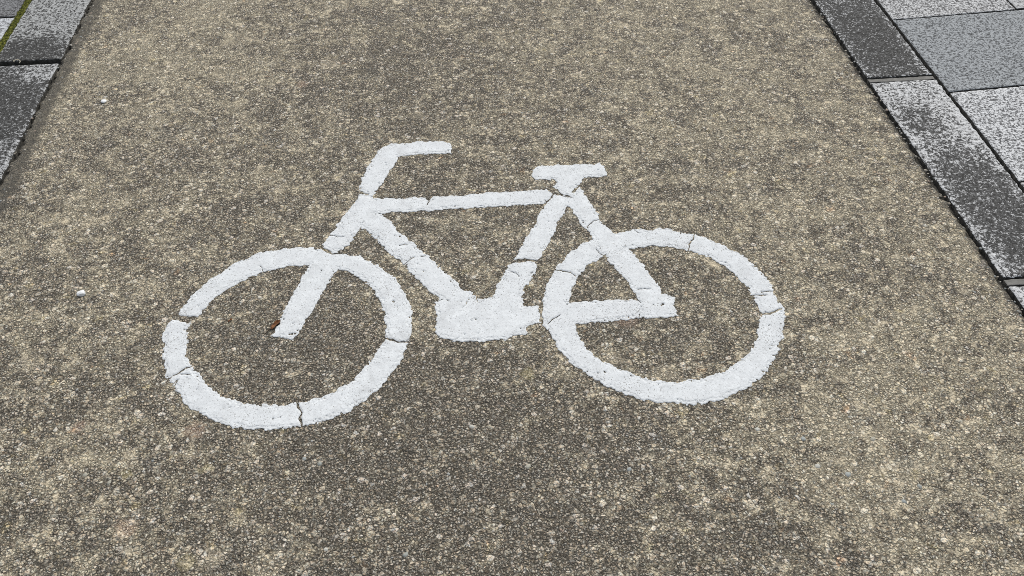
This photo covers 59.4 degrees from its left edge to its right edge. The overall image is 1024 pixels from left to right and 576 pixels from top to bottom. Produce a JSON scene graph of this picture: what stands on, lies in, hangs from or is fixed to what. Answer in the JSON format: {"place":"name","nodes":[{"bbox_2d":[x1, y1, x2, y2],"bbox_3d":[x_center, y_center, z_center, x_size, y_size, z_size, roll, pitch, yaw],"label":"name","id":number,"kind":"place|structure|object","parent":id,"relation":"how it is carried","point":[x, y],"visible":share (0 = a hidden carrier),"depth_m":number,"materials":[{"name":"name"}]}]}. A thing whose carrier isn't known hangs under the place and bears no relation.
{"place":"outdoors","nodes":[
{"label":"outdoors","id":0,"kind":"place"},
{"bbox_2d":[0,0,1023,575],"bbox_3d":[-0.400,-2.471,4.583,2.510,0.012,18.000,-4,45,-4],"label":"cycle path","id":1,"kind":"structure","parent":0,"point":[204,486],"depth_m":2.06,"materials":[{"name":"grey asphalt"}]},
{"bbox_2d":[0,0,31,51],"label":"moss","id":2,"kind":"object","parent":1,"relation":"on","point":[13,24],"visible":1,"depth_m":3.00,"materials":[{"name":"green plant"}]},
{"bbox_2d":[76,290,85,295],"bbox_3d":[-1.011,0.011,2.102,0.020,0.009,0.018,-21,49,-19],"label":"pebble","id":3,"kind":"object","parent":1,"relation":"on","point":[81,293],"visible":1,"depth_m":2.10,"materials":[{"name":"white stone"}]},
{"bbox_2d":[265,320,279,333],"bbox_3d":[-0.540,0.087,2.026,0.011,0.006,0.052,23,50,22],"label":"dead leaf","id":4,"kind":"object","parent":1,"relation":"on","point":[274,324],"visible":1,"depth_m":2.03,"materials":[{"name":"brown plant"}]},
{"bbox_2d":[161,141,785,430],"bbox_3d":[-0.098,-0.075,2.188,1.414,0.003,0.987,-4,45,-4],"label":"bicycle marking","id":5,"kind":"object","parent":1,"relation":"on","point":[504,313],"visible":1,"depth_m":2.09,"materials":[{"name":"white paint"}]},
{"label":"ground","id":6,"kind":"structure","parent":0,"visible":0},
{"bbox_2d":[0,18,13,38],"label":"paving slab","id":7,"kind":"structure","parent":6,"relation":"on","point":[5,24],"depth_m":3.00,"materials":[{"name":"stone"}]},
{"bbox_2d":[0,0,24,18],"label":"paving slab","id":8,"kind":"structure","parent":6,"relation":"on","point":[10,8],"depth_m":3.08,"materials":[{"name":"stone"}]},
{"bbox_2d":[0,64,58,185],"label":"kerb stone","id":9,"kind":"object","parent":6,"relation":"on","point":[24,89],"visible":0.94,"depth_m":2.67,"materials":[{"name":"stone"}]},
{"bbox_2d":[0,0,91,65],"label":"kerb stone","id":10,"kind":"object","parent":6,"relation":"on","point":[44,31],"visible":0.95,"depth_m":2.96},
{"bbox_2d":[811,0,931,81],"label":"kerb","id":11,"kind":"structure","parent":6,"relation":"on","point":[872,41],"depth_m":2.91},
{"bbox_2d":[866,76,934,85],"bbox_3d":[1.192,-0.622,2.764,0.207,0.050,0.019,-4,45,-4],"label":"mortar joint","id":12,"kind":"object","parent":6,"relation":"on","point":[869,81],"visible":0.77,"depth_m":2.75,"materials":[{"name":"grey concrete"}]},
{"bbox_2d":[874,0,1014,21],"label":"paving slab","id":13,"kind":"structure","parent":6,"relation":"on","point":[892,10],"depth_m":3.05,"materials":[{"name":"grey concrete"}]},
{"bbox_2d":[869,80,1023,281],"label":"kerb stone","id":14,"kind":"object","parent":6,"relation":"on","point":[974,182],"visible":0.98,"depth_m":2.43,"materials":[{"name":"stone"}]},
{"bbox_2d":[892,10,1023,95],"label":"paving slab","id":15,"kind":"structure","parent":6,"relation":"on","point":[969,52],"depth_m":2.87,"materials":[{"name":"grey stone"}]},
{"bbox_2d":[949,86,1023,185],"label":"paving slab","id":16,"kind":"structure","parent":6,"relation":"on","point":[994,118],"depth_m":2.59,"materials":[{"name":"white stone"}]},
{"bbox_2d":[1002,279,1023,288],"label":"mortar joint","id":17,"kind":"object","parent":6,"relation":"on","point":[1006,284],"visible":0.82,"depth_m":2.12,"materials":[{"name":"grey concrete"}]},
{"bbox_2d":[1006,286,1023,314],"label":"kerb stone","id":18,"kind":"object","parent":6,"relation":"on","point":[1016,294],"visible":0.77,"depth_m":2.09,"materials":[{"name":"stone"}]},
{"bbox_2d":[1006,0,1023,10],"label":"paving slab","id":19,"kind":"structure","parent":6,"relation":"on","point":[1017,4],"depth_m":3.07,"materials":[{"name":"stone"}]},
{"bbox_2d":[1019,182,1023,192],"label":"paving slab","id":20,"kind":"structure","parent":6,"relation":"on","point":[1021,186],"depth_m":2.38,"materials":[{"name":"stone"}]}
]}

